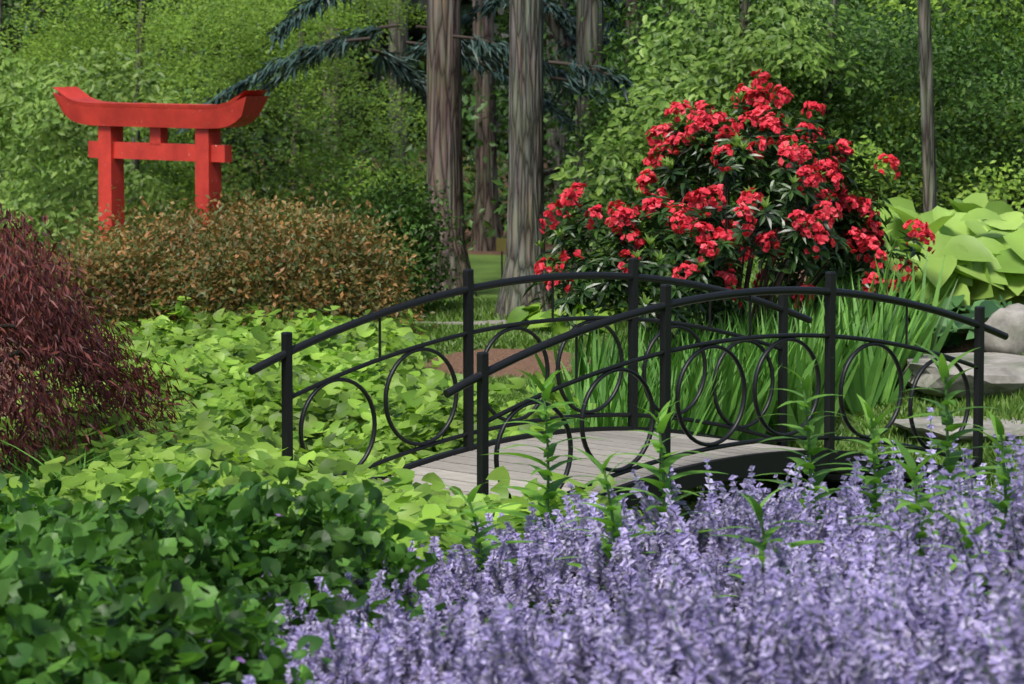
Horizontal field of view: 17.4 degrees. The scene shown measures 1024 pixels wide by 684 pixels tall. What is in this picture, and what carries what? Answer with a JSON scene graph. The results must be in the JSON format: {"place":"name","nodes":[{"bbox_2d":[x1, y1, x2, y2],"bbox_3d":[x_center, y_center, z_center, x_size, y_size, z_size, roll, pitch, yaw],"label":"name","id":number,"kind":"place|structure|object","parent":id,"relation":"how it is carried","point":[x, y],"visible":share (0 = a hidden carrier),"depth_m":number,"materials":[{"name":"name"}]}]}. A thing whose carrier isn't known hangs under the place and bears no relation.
{"place":"outdoors","nodes":[
{"label":"outdoors","id":0,"kind":"place"},
{"bbox_2d":[0,73,1023,616],"bbox_3d":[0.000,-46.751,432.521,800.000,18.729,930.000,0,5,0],"label":"ground","id":1,"kind":"structure","parent":0,"point":[486,265],"depth_m":29.31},
{"bbox_2d":[0,203,198,474],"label":"japanese maple tree","id":2,"kind":"object","parent":1,"relation":"on","point":[60,338],"visible":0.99,"depth_m":19.80,"materials":[{"name":"red plant"}]},
{"bbox_2d":[0,426,215,500],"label":"plants","id":3,"kind":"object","parent":1,"relation":"on","point":[59,477],"depth_m":19.63,"materials":[{"name":"green plant"}]},
{"bbox_2d":[53,87,268,257],"bbox_3d":[-3.475,-1.233,33.000,2.720,2.528,0.330,5,7,40],"label":"torii","id":4,"kind":"object","parent":1,"relation":"on","point":[207,152],"visible":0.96,"depth_m":32.84,"materials":[{"name":"red wood"}]},
{"bbox_2d":[5,172,439,350],"bbox_3d":[-2.614,-0.526,30.892,3.999,2.040,5.624,0,5,0],"label":"shrub","id":5,"kind":"object","parent":1,"relation":"on","point":[302,260],"visible":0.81,"depth_m":29.26,"materials":[{"name":"brown plant"}]},
{"bbox_2d":[0,0,507,280],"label":"background trees","id":6,"kind":"object","parent":1,"relation":"on","point":[25,199],"visible":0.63,"depth_m":40.66,"materials":[{"name":"green plant"}]},
{"bbox_2d":[0,459,572,683],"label":"shrub","id":7,"kind":"object","parent":1,"relation":"on","point":[168,588],"visible":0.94,"depth_m":12.14,"materials":[{"name":"green plant"}]},
{"bbox_2d":[0,294,654,585],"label":"ground cover plants","id":8,"kind":"object","parent":1,"relation":"on","point":[238,414],"visible":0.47,"depth_m":23.63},
{"bbox_2d":[317,0,342,202],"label":"pine tree","id":9,"kind":"object","parent":1,"relation":"on","point":[338,56],"visible":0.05,"depth_m":51.48,"materials":[{"name":"brown plant"}]},
{"bbox_2d":[388,0,410,188],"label":"pine tree","id":10,"kind":"object","parent":1,"relation":"on","point":[399,39],"visible":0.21,"depth_m":49.03,"materials":[{"name":"grey plant"}]},
{"bbox_2d":[418,0,476,296],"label":"pine tree","id":11,"kind":"object","parent":1,"relation":"on","point":[444,114],"visible":0.59,"depth_m":36.50,"materials":[{"name":"brown plant"}]},
{"bbox_2d":[175,0,760,172],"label":"conifer branches","id":12,"kind":"object","parent":1,"relation":"on","point":[404,73],"visible":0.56,"depth_m":36.08,"materials":[{"name":"green plant"}]},
{"bbox_2d":[0,0,948,241],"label":"tree trunks","id":13,"kind":"object","parent":1,"relation":"on","point":[927,118],"visible":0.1,"depth_m":27.89,"materials":[{"name":"brown wood"}]},
{"bbox_2d":[470,0,503,250],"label":"pine tree","id":14,"kind":"object","parent":1,"relation":"on","point":[486,188],"visible":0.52,"depth_m":42.77,"materials":[{"name":"brown plant"}]},
{"bbox_2d":[496,238,506,278],"bbox_3d":[-0.114,-0.890,38.048,0.130,0.585,0.031,0,5,0],"label":"plant label sign","id":15,"kind":"object","parent":1,"relation":"on","point":[501,244],"visible":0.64,"depth_m":38.01,"materials":[{"name":"yellow"}]},
{"bbox_2d":[1,0,1021,161],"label":"forest foliage","id":16,"kind":"object","parent":1,"relation":"on","point":[416,34],"visible":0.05,"depth_m":63.87,"materials":[{"name":"green plant"}]},
{"bbox_2d":[0,0,1023,253],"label":"background trees","id":17,"kind":"object","parent":1,"relation":"on","point":[410,148],"visible":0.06,"depth_m":46.84,"materials":[{"name":"green plant"}]},
{"bbox_2d":[494,0,574,319],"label":"pine tree","id":18,"kind":"object","parent":1,"relation":"on","point":[527,173],"visible":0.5,"depth_m":34.03,"materials":[{"name":"grey plant"}]},
{"bbox_2d":[544,0,570,223],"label":"pine tree","id":19,"kind":"object","parent":1,"relation":"on","point":[558,145],"visible":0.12,"depth_m":47.57,"materials":[{"name":"grey plant"}]},
{"bbox_2d":[543,0,615,308],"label":"pine tree","id":20,"kind":"object","parent":1,"relation":"on","point":[588,27],"visible":0.31,"depth_m":34.83,"materials":[{"name":"grey plant"}]},
{"bbox_2d":[248,258,1008,508],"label":"bridge","id":21,"kind":"structure","parent":1,"relation":"on","point":[468,467],"depth_m":20.20,"materials":[{"name":"black paint"}]},
{"bbox_2d":[617,0,641,299],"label":"pine tree","id":22,"kind":"object","parent":1,"relation":"on","point":[627,22],"visible":0.04,"depth_m":35.98,"materials":[{"name":"brown plant"}]},
{"bbox_2d":[242,407,1023,683],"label":"lavender flowers","id":23,"kind":"object","parent":1,"relation":"on","point":[846,613],"visible":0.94,"depth_m":10.72,"materials":[{"name":"purple plant"}]},
{"bbox_2d":[251,193,1023,347],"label":"hosta plants","id":24,"kind":"object","parent":1,"relation":"on","point":[979,242],"visible":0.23,"depth_m":25.54,"materials":[{"name":"green plant"}]},
{"bbox_2d":[662,0,681,84],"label":"pine tree","id":25,"kind":"object","parent":1,"relation":"on","point":[680,9],"depth_m":39.58,"materials":[{"name":"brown plant"}]},
{"bbox_2d":[330,0,1023,331],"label":"background shrubs","id":26,"kind":"object","parent":1,"relation":"on","point":[415,229],"visible":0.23,"depth_m":31.91,"materials":[{"name":"green plant"}]},
{"bbox_2d":[412,342,1023,617],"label":"leafy plant stems","id":27,"kind":"object","parent":1,"relation":"on","point":[612,510],"visible":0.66,"depth_m":14.41,"materials":[{"name":"green plant"}]},
{"bbox_2d":[521,69,935,347],"bbox_3d":[1.641,-0.695,24.708,2.255,2.632,3.060,4,7,36],"label":"rhododendron bush","id":28,"kind":"object","parent":1,"relation":"on","point":[702,246],"visible":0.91,"depth_m":24.27,"materials":[{"name":"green plant"}]},
{"bbox_2d":[525,236,958,509],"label":"iris leaves","id":29,"kind":"object","parent":1,"relation":"on","point":[871,377],"visible":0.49,"depth_m":23.46,"materials":[{"name":"green plant"}]},
{"bbox_2d":[549,0,1023,314],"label":"background trees","id":30,"kind":"object","parent":1,"relation":"on","point":[775,50],"visible":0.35,"depth_m":30.71,"materials":[{"name":"green plant"}]},
{"bbox_2d":[800,303,1023,482],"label":"rocks","id":31,"kind":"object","parent":1,"relation":"on","point":[1003,366],"depth_m":23.31,"materials":[{"name":"grey stone"}]},
{"bbox_2d":[1,242,1023,512],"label":"lawn grass","id":32,"kind":"structure","parent":0,"point":[1009,406],"depth_m":25.46,"materials":[{"name":"green plant"}]}
]}

